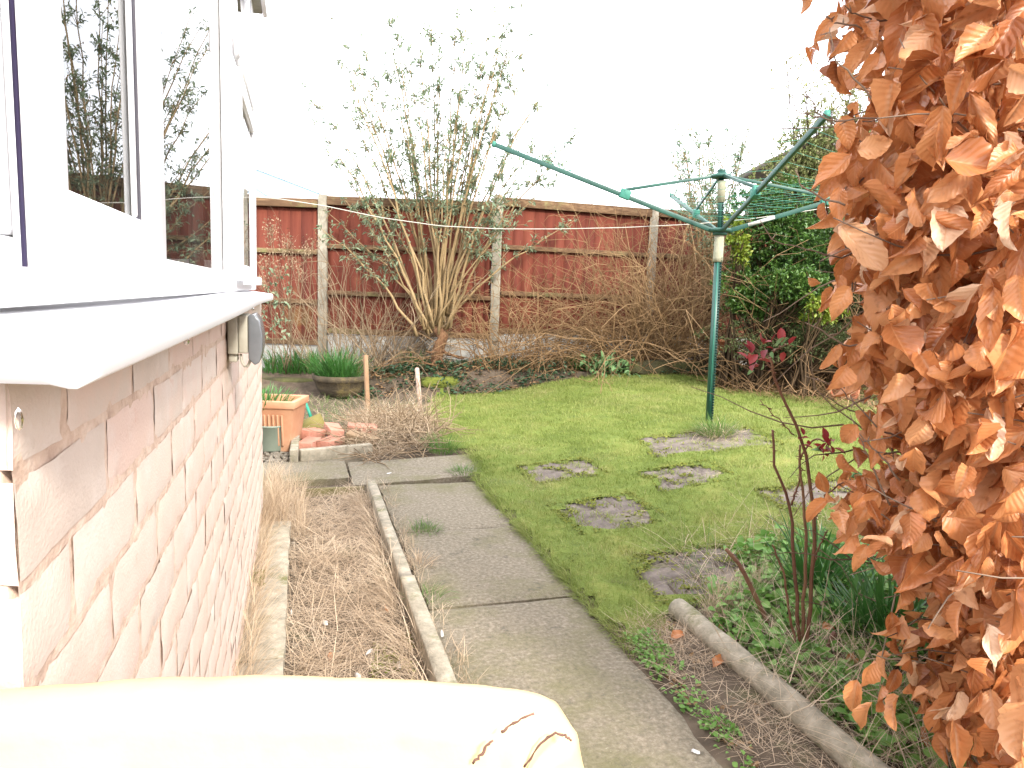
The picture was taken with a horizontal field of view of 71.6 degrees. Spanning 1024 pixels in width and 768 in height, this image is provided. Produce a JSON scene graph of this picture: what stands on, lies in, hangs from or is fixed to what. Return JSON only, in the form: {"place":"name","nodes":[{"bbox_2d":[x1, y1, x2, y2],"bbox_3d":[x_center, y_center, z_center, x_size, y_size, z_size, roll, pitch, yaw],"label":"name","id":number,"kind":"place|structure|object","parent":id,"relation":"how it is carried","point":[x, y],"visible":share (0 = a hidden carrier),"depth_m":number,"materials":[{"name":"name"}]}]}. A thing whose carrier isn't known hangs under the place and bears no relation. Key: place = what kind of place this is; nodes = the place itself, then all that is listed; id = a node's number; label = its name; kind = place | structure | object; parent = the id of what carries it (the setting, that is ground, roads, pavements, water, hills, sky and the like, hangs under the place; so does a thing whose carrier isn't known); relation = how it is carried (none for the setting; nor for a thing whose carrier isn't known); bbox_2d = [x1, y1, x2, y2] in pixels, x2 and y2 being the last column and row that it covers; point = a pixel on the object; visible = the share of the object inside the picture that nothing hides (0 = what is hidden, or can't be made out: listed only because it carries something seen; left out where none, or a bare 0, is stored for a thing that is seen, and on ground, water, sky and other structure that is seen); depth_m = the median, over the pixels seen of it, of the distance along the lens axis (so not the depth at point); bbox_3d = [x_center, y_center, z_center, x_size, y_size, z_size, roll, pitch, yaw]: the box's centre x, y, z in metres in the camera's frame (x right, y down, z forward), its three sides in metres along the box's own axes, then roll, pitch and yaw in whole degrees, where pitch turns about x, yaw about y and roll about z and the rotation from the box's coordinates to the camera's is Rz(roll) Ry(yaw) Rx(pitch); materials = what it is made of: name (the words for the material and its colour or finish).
{"place":"outdoors","nodes":[
{"label":"outdoors","id":0,"kind":"place"},
{"bbox_2d":[236,521,290,675],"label":"side paving","id":1,"kind":"structure","parent":0,"point":[279,634],"depth_m":2.31,"materials":[{"name":"concrete"}]},
{"bbox_2d":[0,675,583,767],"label":"chair back","id":2,"kind":"object","parent":1,"relation":"on","point":[266,721],"visible":1,"depth_m":0.41,"materials":[{"name":"beige plastic"}]},
{"bbox_2d":[263,455,722,767],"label":"path","id":3,"kind":"structure","parent":0,"point":[514,613],"depth_m":2.35,"materials":[{"name":"concrete"}]},
{"bbox_2d":[406,548,446,572],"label":"grass tuft","id":4,"kind":"object","parent":3,"relation":"on","point":[419,560],"visible":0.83,"depth_m":2.81,"materials":[{"name":"plant"}]},
{"bbox_2d":[407,515,446,535],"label":"grass tuft","id":5,"kind":"object","parent":3,"relation":"on","point":[427,526],"visible":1,"depth_m":3.20,"materials":[{"name":"green plant"}]},
{"bbox_2d":[368,478,500,683],"bbox_3d":[-0.360,0.675,2.737,0.237,0.112,2.568,0,8,-17],"label":"dead grass fringe","id":6,"kind":"object","parent":3,"relation":"on","point":[404,542],"visible":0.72,"depth_m":2.52,"materials":[{"name":"plant"}]},
{"bbox_2d":[233,0,884,272],"label":"sky","id":7,"kind":"structure","parent":0,"point":[632,69],"materials":[{"name":"white"}]},
{"bbox_2d":[262,304,952,767],"bbox_3d":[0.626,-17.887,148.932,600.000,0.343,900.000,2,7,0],"label":"ground","id":8,"kind":"structure","parent":0,"point":[486,380],"depth_m":2.30,"materials":[{"name":"soil"}]},
{"bbox_2d":[0,0,272,688],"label":"house","id":9,"kind":"structure","parent":8,"relation":"on","point":[131,480],"depth_m":0.84,"materials":[{"name":"brick"}]},
{"bbox_2d":[14,407,23,429],"bbox_3d":[-0.223,0.016,0.322,0.004,0.010,0.004,2,7,0],"label":"water drop","id":10,"kind":"object","parent":9,"relation":"hanging from","point":[18,419],"visible":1,"depth_m":0.32,"materials":[{"name":"white liquid"}]},
{"bbox_2d":[0,0,255,307],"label":"window frame","id":11,"kind":"structure","parent":9,"relation":"in","point":[19,286],"depth_m":0.72,"materials":[{"name":"white plastic"}]},
{"bbox_2d":[176,0,222,270],"label":"window pane","id":12,"kind":"structure","parent":9,"relation":"in","point":[198,20],"depth_m":1.63,"materials":[{"name":"clear glass"}]},
{"bbox_2d":[227,313,264,367],"bbox_3d":[-0.661,-0.111,1.773,0.081,0.131,0.168,0,8,-17],"label":"outdoor socket","id":13,"kind":"object","parent":9,"relation":"attached to","point":[245,333],"visible":0.94,"depth_m":1.71,"materials":[{"name":"beige plastic"}]},
{"bbox_2d":[231,455,304,675],"bbox_3d":[-0.923,0.626,2.623,0.337,0.190,2.957,0,7,-16],"label":"dead grass fringe","id":14,"kind":"object","parent":8,"relation":"on","point":[258,587],"visible":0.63,"depth_m":2.40,"materials":[{"name":"plant"}]},
{"bbox_2d":[262,426,280,451],"bbox_3d":[-1.577,0.345,4.666,0.216,0.173,0.216,2,7,0],"label":"plant pot","id":15,"kind":"object","parent":8,"relation":"on","point":[270,440],"visible":0.48,"depth_m":4.58,"materials":[{"name":"plastic"}]},
{"bbox_2d":[262,451,289,464],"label":"gravel","id":16,"kind":"structure","parent":8,"relation":"on","point":[274,454],"depth_m":4.49,"materials":[{"name":"grey gravel"}]},
{"bbox_2d":[262,394,308,451],"bbox_3d":[-1.772,0.249,4.724,0.751,0.336,0.331,2,7,0],"label":"terracotta trough","id":17,"kind":"object","parent":8,"relation":"on","point":[287,416],"visible":0.21,"depth_m":4.59,"materials":[{"name":"ceramic"}]},
{"bbox_2d":[262,382,295,409],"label":"strap leaved plant","id":18,"kind":"object","parent":17,"relation":"in","point":[269,398],"visible":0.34,"depth_m":4.76,"materials":[{"name":"green plant"}]},
{"bbox_2d":[262,377,312,382],"bbox_3d":[-2.436,-0.023,7.559,0.933,0.108,0.148,2,7,0],"label":"mossy ledge","id":19,"kind":"object","parent":8,"relation":"on","point":[290,379],"visible":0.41,"depth_m":7.50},
{"bbox_2d":[257,215,319,373],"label":"dead flowers","id":20,"kind":"object","parent":8,"relation":"on","point":[277,295],"visible":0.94,"depth_m":6.92,"materials":[{"name":"brown plant"}]},
{"bbox_2d":[261,347,320,373],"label":"strap leaved plant","id":21,"kind":"object","parent":8,"relation":"on","point":[278,366],"visible":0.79,"depth_m":7.64,"materials":[{"name":"green plant"}]},
{"bbox_2d":[290,435,299,461],"bbox_3d":[-1.452,0.417,4.766,0.050,0.135,0.830,0,7,-16],"label":"edging board","id":22,"kind":"object","parent":8,"relation":"on","point":[294,451],"visible":0.43,"depth_m":4.40,"materials":[{"name":"concrete"}]},
{"bbox_2d":[261,455,342,539],"bbox_3d":[-1.116,0.518,3.485,0.607,0.296,1.023,0,8,-16],"label":"dead grass fringe","id":23,"kind":"object","parent":8,"relation":"on","point":[296,503],"visible":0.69,"depth_m":3.41,"materials":[{"name":"plant"}]},
{"bbox_2d":[276,346,329,373],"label":"strap leaved plant","id":24,"kind":"object","parent":8,"relation":"on","point":[304,371],"visible":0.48,"depth_m":7.67,"materials":[{"name":"green plant"}]},
{"bbox_2d":[299,436,320,448],"bbox_3d":[-1.343,0.401,4.706,0.103,0.069,0.214,2,7,2],"label":"loose brick","id":25,"kind":"object","parent":8,"relation":"on","point":[308,442],"visible":0.56,"depth_m":4.64,"materials":[{"name":"red brick"}]},
{"bbox_2d":[302,413,324,428],"bbox_3d":[-1.512,0.286,5.370,0.277,0.117,0.170,2,7,0],"label":"leaning tile","id":26,"kind":"object","parent":8,"relation":"on","point":[318,418],"visible":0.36,"depth_m":5.36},
{"bbox_2d":[301,427,325,438],"bbox_3d":[-1.397,0.348,4.958,0.104,0.068,0.214,10,3,19],"label":"loose brick","id":27,"kind":"object","parent":8,"relation":"on","point":[305,432],"visible":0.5,"depth_m":4.91,"materials":[{"name":"red brick"}]},
{"bbox_2d":[316,435,344,446],"bbox_3d":[-1.218,0.396,4.775,0.104,0.071,0.215,4,8,16],"label":"loose brick","id":28,"kind":"object","parent":8,"relation":"on","point":[325,443],"visible":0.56,"depth_m":4.71,"materials":[{"name":"red brick"}]},
{"bbox_2d":[323,422,343,435],"bbox_3d":[-1.263,0.330,5.036,0.105,0.067,0.212,6,10,-28],"label":"loose brick","id":29,"kind":"object","parent":8,"relation":"on","point":[333,430],"visible":0.66,"depth_m":4.97,"materials":[{"name":"red brick"}]},
{"bbox_2d":[304,486,363,497],"bbox_3d":[-0.971,0.605,3.856,0.330,0.084,0.029,0,8,-17],"label":"board","id":30,"kind":"object","parent":8,"relation":"on","point":[326,491],"visible":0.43,"depth_m":3.84,"materials":[{"name":"beige wood"}]},
{"bbox_2d":[299,443,372,463],"bbox_3d":[-1.119,0.461,4.529,0.466,0.130,0.050,-2,8,-31],"label":"edging board","id":31,"kind":"object","parent":8,"relation":"on","point":[317,453],"visible":0.47,"depth_m":4.50,"materials":[{"name":"concrete"}]},
{"bbox_2d":[312,371,370,397],"bbox_3d":[-1.701,0.011,7.080,0.570,0.220,0.570,2,7,0],"label":"bowl planter","id":32,"kind":"object","parent":8,"relation":"on","point":[334,386],"visible":0.76,"depth_m":6.87,"materials":[{"name":"stone"}]},
{"bbox_2d":[297,344,383,376],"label":"strap leaved plant","id":33,"kind":"object","parent":32,"relation":"on","point":[344,367],"visible":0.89,"depth_m":6.96,"materials":[{"name":"green plant"}]},
{"bbox_2d":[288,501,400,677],"bbox_3d":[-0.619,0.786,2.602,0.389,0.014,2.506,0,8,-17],"label":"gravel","id":34,"kind":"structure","parent":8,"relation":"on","point":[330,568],"depth_m":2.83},
{"bbox_2d":[345,429,378,448],"bbox_3d":[-1.031,0.379,4.881,0.215,0.069,0.102,15,16,7],"label":"loose brick","id":35,"kind":"object","parent":8,"relation":"on","point":[350,433],"visible":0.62,"depth_m":4.84,"materials":[{"name":"brick"}]},
{"bbox_2d":[347,422,376,434],"bbox_3d":[-1.078,0.324,5.112,0.211,0.071,0.104,4,12,-10],"label":"loose brick","id":36,"kind":"object","parent":8,"relation":"on","point":[361,425],"visible":0.49,"depth_m":5.07,"materials":[{"name":"brick"}]},
{"bbox_2d":[253,469,471,683],"bbox_3d":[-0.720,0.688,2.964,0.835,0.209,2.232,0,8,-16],"label":"dead grass","id":37,"kind":"structure","parent":8,"relation":"on","point":[316,563],"depth_m":2.61,"materials":[{"name":"plant"}]},
{"bbox_2d":[363,355,369,411],"bbox_3d":[-1.275,0.005,6.231,0.035,0.518,0.091,-3,9,-36],"label":"wooden stake","id":38,"kind":"object","parent":8,"relation":"on","point":[366,375],"visible":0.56,"depth_m":6.22,"materials":[{"name":"beige wood"}]},
{"bbox_2d":[257,203,480,374],"bbox_3d":[-1.843,-0.893,7.708,3.216,2.098,1.750,2,7,0],"label":"dead plant","id":39,"kind":"object","parent":8,"relation":"on","point":[335,338],"visible":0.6,"depth_m":7.67,"materials":[{"name":"beige plant"}]},
{"bbox_2d":[301,389,438,446],"bbox_3d":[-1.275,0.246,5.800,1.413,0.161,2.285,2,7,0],"label":"rough grass","id":40,"kind":"structure","parent":8,"relation":"on","point":[347,398],"depth_m":6.29,"materials":[{"name":"beige plant"}]},
{"bbox_2d":[291,290,476,381],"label":"bare shrub","id":41,"kind":"object","parent":8,"relation":"on","point":[391,354],"visible":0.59,"depth_m":7.66,"materials":[{"name":"brown plant"}]},
{"bbox_2d":[331,476,444,680],"bbox_3d":[-0.468,0.708,2.627,0.388,0.253,2.935,0,8,-16],"label":"dead grass fringe","id":42,"kind":"object","parent":8,"relation":"on","point":[407,644],"visible":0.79,"depth_m":2.51,"materials":[{"name":"plant"}]},
{"bbox_2d":[303,383,474,469],"bbox_3d":[-0.898,0.345,5.265,1.384,0.633,2.105,2,7,0],"label":"twig heap","id":43,"kind":"object","parent":8,"relation":"on","point":[409,441],"visible":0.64,"depth_m":4.95,"materials":[{"name":"brown plant"}]},
{"bbox_2d":[366,479,411,594],"bbox_3d":[-0.584,0.680,3.267,0.052,0.134,1.368,0,8,-17],"label":"edging board","id":44,"kind":"object","parent":8,"relation":"on","point":[383,520],"visible":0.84,"depth_m":3.07,"materials":[{"name":"concrete"}]},
{"bbox_2d":[368,631,418,678],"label":"dry grass","id":45,"kind":"structure","parent":8,"relation":"on","point":[392,662],"depth_m":2.14,"materials":[{"name":"beige plant"}]},
{"bbox_2d":[289,233,508,372],"bbox_3d":[-1.218,-0.924,7.571,2.331,1.700,1.144,2,7,0],"label":"bare sapling","id":46,"kind":"object","parent":8,"relation":"on","point":[363,326],"visible":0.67,"depth_m":7.59,"materials":[{"name":"brown plant"}]},
{"bbox_2d":[350,376,478,440],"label":"cut twigs","id":47,"kind":"object","parent":8,"relation":"on","point":[403,412],"visible":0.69,"depth_m":5.30,"materials":[{"name":"beige plant"}]},
{"bbox_2d":[400,575,456,682],"bbox_3d":[-0.132,0.884,1.760,0.057,0.139,1.790,0,8,-17],"label":"edging board","id":48,"kind":"object","parent":8,"relation":"on","point":[437,663],"visible":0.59,"depth_m":2.18,"materials":[{"name":"concrete"}]},
{"bbox_2d":[420,376,458,387],"bbox_3d":[-0.731,-0.008,7.304,0.432,0.150,0.209,1,7,-7],"label":"mossy stone","id":49,"kind":"object","parent":8,"relation":"on","point":[426,381],"visible":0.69,"depth_m":7.21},
{"bbox_2d":[301,0,587,370],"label":"leafy shrub","id":50,"kind":"object","parent":8,"relation":"on","point":[435,325],"visible":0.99,"depth_m":7.23,"materials":[{"name":"green plant"}]},
{"bbox_2d":[419,429,470,454],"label":"grass tuft","id":51,"kind":"object","parent":8,"relation":"on","point":[447,446],"visible":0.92,"depth_m":4.80,"materials":[{"name":"green plant"}]},
{"bbox_2d":[363,254,635,384],"bbox_3d":[-0.242,-0.393,7.578,3.217,2.052,2.036,2,7,0],"label":"bare shrub","id":52,"kind":"object","parent":8,"relation":"on","point":[540,343],"visible":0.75,"depth_m":7.46,"materials":[{"name":"brown plant"}]},
{"bbox_2d":[249,194,774,370],"bbox_3d":[-1.234,-0.986,8.182,9.517,2.332,0.845,1,7,-7],"label":"garden fence","id":53,"kind":"object","parent":8,"relation":"on","point":[300,219],"visible":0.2,"depth_m":7.96,"materials":[{"name":"red-brown stained wood"},{"name":"concrete"}]},
{"bbox_2d":[349,355,707,399],"bbox_3d":[0.267,-0.080,7.614,3.933,0.428,1.187,1,7,-11],"label":"ivy cover","id":54,"kind":"object","parent":8,"relation":"on","point":[427,366],"visible":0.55,"depth_m":7.41,"materials":[{"name":"green plant"}]},
{"bbox_2d":[357,361,701,397],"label":"leaf litter","id":55,"kind":"object","parent":8,"relation":"on","point":[471,363],"visible":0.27,"depth_m":7.41,"materials":[{"name":"brown plant"}]},
{"bbox_2d":[357,221,707,387],"bbox_3d":[0.326,-0.600,7.819,3.598,2.647,2.621,3,7,9],"label":"bare shrub","id":56,"kind":"object","parent":8,"relation":"on","point":[551,308],"visible":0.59,"depth_m":7.59,"materials":[{"name":"brown plant"}]},
{"bbox_2d":[520,460,597,481],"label":"stepping slab","id":57,"kind":"structure","parent":8,"relation":"on","point":[539,469],"depth_m":4.22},
{"bbox_2d":[555,351,592,370],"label":"strap leaved plant","id":58,"kind":"object","parent":8,"relation":"on","point":[574,362],"visible":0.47,"depth_m":7.65,"materials":[{"name":"green plant"}]},
{"bbox_2d":[523,301,684,376],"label":"bare shrub","id":59,"kind":"object","parent":8,"relation":"on","point":[599,350],"visible":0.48,"depth_m":7.62,"materials":[{"name":"brown plant"}]},
{"bbox_2d":[560,495,653,528],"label":"stepping slab","id":60,"kind":"structure","parent":8,"relation":"on","point":[604,523],"depth_m":3.44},
{"bbox_2d":[575,350,643,377],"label":"leafy clump","id":61,"kind":"object","parent":8,"relation":"on","point":[612,366],"visible":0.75,"depth_m":7.45,"materials":[{"name":"green plant"}]},
{"bbox_2d":[408,166,829,395],"bbox_3d":[1.487,-0.687,7.709,4.947,3.041,4.135,2,7,0],"label":"bare shrub","id":62,"kind":"object","parent":8,"relation":"on","point":[648,336],"visible":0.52,"depth_m":7.45,"materials":[{"name":"brown plant"}]},
{"bbox_2d":[621,360,707,374],"bbox_3d":[1.683,-0.169,7.646,1.060,0.208,0.290,1,7,-6],"label":"mossy log","id":63,"kind":"object","parent":8,"relation":"on","point":[638,369],"visible":0.4,"depth_m":7.51,"materials":[{"name":"brown wood"}]},
{"bbox_2d":[594,596,748,705],"bbox_3d":[0.514,0.792,2.175,0.471,0.089,0.627,-1,8,-21],"label":"verge straw","id":64,"kind":"object","parent":8,"relation":"on","point":[680,641],"visible":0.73,"depth_m":2.15,"materials":[{"name":"brown plant"}]},
{"bbox_2d":[516,149,828,382],"bbox_3d":[2.011,-0.867,7.677,4.175,3.032,3.604,2,7,0],"label":"bare shrub","id":65,"kind":"object","parent":8,"relation":"on","point":[692,313],"visible":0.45,"depth_m":7.47,"materials":[{"name":"brown plant"}]},
{"bbox_2d":[641,465,722,490],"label":"stepping slab","id":66,"kind":"structure","parent":8,"relation":"on","point":[702,471],"depth_m":3.91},
{"bbox_2d":[622,627,754,767],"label":"clover strip","id":67,"kind":"object","parent":8,"relation":"on","point":[646,653],"visible":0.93,"depth_m":1.94,"materials":[{"name":"green plant"}]},
{"bbox_2d":[636,546,762,598],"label":"stepping slab","id":68,"kind":"structure","parent":8,"relation":"on","point":[653,575],"depth_m":2.73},
{"bbox_2d":[641,429,775,456],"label":"stepping slab","id":69,"kind":"structure","parent":8,"relation":"on","point":[674,444],"depth_m":4.52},
{"bbox_2d":[665,116,758,365],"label":"leafy shrub","id":70,"kind":"object","parent":8,"relation":"on","point":[705,187],"visible":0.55,"depth_m":7.70,"materials":[{"name":"green plant"}]},
{"bbox_2d":[680,411,759,442],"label":"grass tuft","id":71,"kind":"object","parent":8,"relation":"on","point":[708,431],"visible":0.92,"depth_m":4.65,"materials":[{"name":"plant"}]},
{"bbox_2d":[604,610,838,767],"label":"verge straw","id":72,"kind":"object","parent":8,"relation":"on","point":[759,719],"visible":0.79,"depth_m":1.82,"materials":[{"name":"brown plant"}]},
{"bbox_2d":[714,209,753,389],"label":"variegated shrub","id":73,"kind":"object","parent":8,"relation":"on","point":[741,249],"visible":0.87,"depth_m":6.68,"materials":[{"name":"green plant"}]},
{"bbox_2d":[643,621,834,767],"bbox_3d":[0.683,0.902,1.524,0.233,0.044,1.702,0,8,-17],"label":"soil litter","id":74,"kind":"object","parent":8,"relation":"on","point":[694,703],"visible":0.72,"depth_m":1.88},
{"bbox_2d":[666,326,816,380],"bbox_3d":[2.813,-0.202,7.535,2.603,1.208,1.373,2,7,0],"label":"dark brush","id":75,"kind":"object","parent":8,"relation":"on","point":[718,366],"visible":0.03,"depth_m":7.48,"materials":[{"name":"brown plant"}]},
{"bbox_2d":[692,552,798,620],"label":"bed grass","id":76,"kind":"structure","parent":8,"relation":"on","point":[766,580],"depth_m":2.40,"materials":[{"name":"plant"}]},
{"bbox_2d":[725,548,772,626],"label":"pruned stem","id":77,"kind":"object","parent":8,"relation":"on","point":[743,572],"visible":0.83,"depth_m":2.22,"materials":[{"name":"brown plant"}]},
{"bbox_2d":[709,262,829,391],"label":"evergreen shrub","id":78,"kind":"object","parent":8,"relation":"on","point":[790,286],"visible":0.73,"depth_m":6.53,"materials":[{"name":"green plant"}]},
{"bbox_2d":[667,258,876,401],"bbox_3d":[3.378,-0.071,6.903,4.021,2.355,2.849,0,7,-12],"label":"dark brush","id":79,"kind":"object","parent":8,"relation":"on","point":[821,379],"visible":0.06,"depth_m":6.49,"materials":[{"name":"brown plant"}]},
{"bbox_2d":[693,318,851,395],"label":"evergreen shrub","id":80,"kind":"object","parent":8,"relation":"on","point":[819,352],"visible":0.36,"depth_m":6.44,"materials":[{"name":"green plant"}]},
{"bbox_2d":[668,598,890,767],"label":"edging pole","id":81,"kind":"object","parent":8,"relation":"on","point":[702,627],"visible":0.87,"depth_m":1.86,"materials":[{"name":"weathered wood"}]},
{"bbox_2d":[720,171,852,385],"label":"evergreen shrub","id":82,"kind":"object","parent":8,"relation":"on","point":[798,223],"visible":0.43,"depth_m":6.69,"materials":[{"name":"green plant"}]},
{"bbox_2d":[701,361,878,413],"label":"dry litter","id":83,"kind":"object","parent":8,"relation":"on","point":[812,390],"visible":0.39,"depth_m":6.23,"materials":[{"name":"brown plant"}]},
{"bbox_2d":[737,328,861,662],"bbox_3d":[0.780,0.347,1.933,0.406,0.995,0.193,2,7,0],"label":"rose bush","id":84,"kind":"object","parent":8,"relation":"on","point":[781,337],"visible":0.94,"depth_m":1.96,"materials":[{"name":"red plant"}]},
{"bbox_2d":[635,477,973,767],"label":"bed straw","id":85,"kind":"object","parent":8,"relation":"on","point":[753,536],"visible":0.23,"depth_m":2.38,"materials":[{"name":"plant"}]},
{"bbox_2d":[738,130,870,344],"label":"outbuilding","id":86,"kind":"structure","parent":8,"relation":"on","point":[759,173],"depth_m":10.89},
{"bbox_2d":[759,481,850,506],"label":"stepping slab","id":87,"kind":"structure","parent":8,"relation":"on","point":[842,493],"depth_m":3.44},
{"bbox_2d":[745,92,877,378],"bbox_3d":[3.153,-1.472,7.446,1.589,3.088,0.669,2,7,0],"label":"climbing shrub","id":88,"kind":"object","parent":8,"relation":"on","point":[813,163],"visible":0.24,"depth_m":7.18,"materials":[{"name":"green plant"}]},
{"bbox_2d":[785,290,849,397],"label":"variegated shrub","id":89,"kind":"object","parent":8,"relation":"on","point":[822,318],"visible":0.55,"depth_m":6.27,"materials":[{"name":"green plant"}]},
{"bbox_2d":[710,575,926,740],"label":"dry stalks","id":90,"kind":"object","parent":8,"relation":"on","point":[853,677],"visible":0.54,"depth_m":1.76,"materials":[{"name":"plant"}]},
{"bbox_2d":[770,53,868,327],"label":"climbing shrub","id":91,"kind":"object","parent":8,"relation":"on","point":[818,101],"visible":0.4,"depth_m":7.32,"materials":[{"name":"green plant"}]},
{"bbox_2d":[760,506,886,596],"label":"strap leaved plant","id":92,"kind":"object","parent":8,"relation":"on","point":[835,567],"visible":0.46,"depth_m":2.45,"materials":[{"name":"green plant"}]},
{"bbox_2d":[676,556,984,767],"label":"bed straw","id":93,"kind":"object","parent":8,"relation":"on","point":[828,706],"visible":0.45,"depth_m":1.83,"materials":[{"name":"beige plant"}]},
{"bbox_2d":[797,223,863,391],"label":"evergreen shrub","id":94,"kind":"object","parent":8,"relation":"on","point":[853,306],"visible":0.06,"depth_m":6.68,"materials":[{"name":"green plant"}]},
{"bbox_2d":[707,520,987,767],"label":"weed cover","id":95,"kind":"object","parent":8,"relation":"on","point":[902,716],"visible":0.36,"depth_m":2.10,"materials":[{"name":"green plant"}]},
{"bbox_2d":[797,557,899,643],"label":"strap leaved plant","id":96,"kind":"object","parent":8,"relation":"on","point":[852,594],"visible":0.46,"depth_m":2.24,"materials":[{"name":"green plant"}]},
{"bbox_2d":[692,0,1023,767],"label":"beech hedge","id":97,"kind":"object","parent":8,"relation":"on","point":[922,186],"visible":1,"depth_m":1.21,"materials":[{"name":"orange plant"}]},
{"bbox_2d":[814,544,932,661],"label":"strap leaved plant","id":98,"kind":"object","parent":8,"relation":"on","point":[878,608],"visible":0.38,"depth_m":2.12,"materials":[{"name":"green plant"}]},
{"bbox_2d":[423,372,900,661],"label":"lawn","id":99,"kind":"structure","parent":0,"point":[614,587],"depth_m":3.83,"materials":[{"name":"green plant"}]},
{"bbox_2d":[491,110,837,420],"bbox_3d":[1.469,-0.643,4.950,2.285,1.935,2.397,-5,10,-45],"label":"rotary dryer","id":100,"kind":"object","parent":99,"relation":"on","point":[720,230],"visible":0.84,"depth_m":4.87,"materials":[{"name":"green paint"}]},
{"bbox_2d":[256,197,828,228],"bbox_3d":[1.198,-1.371,5.107,5.818,0.678,0.318,-1,8,-22],"label":"clothes rope","id":101,"kind":"object","parent":100,"relation":"attached to","point":[496,228],"visible":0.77,"depth_m":4.69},
{"bbox_2d":[516,425,854,606],"bbox_3d":[0.949,0.520,3.646,1.674,0.235,2.326,1,7,-7],"label":"slab moss","id":102,"kind":"object","parent":99,"relation":"on","point":[583,502],"visible":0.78,"depth_m":3.51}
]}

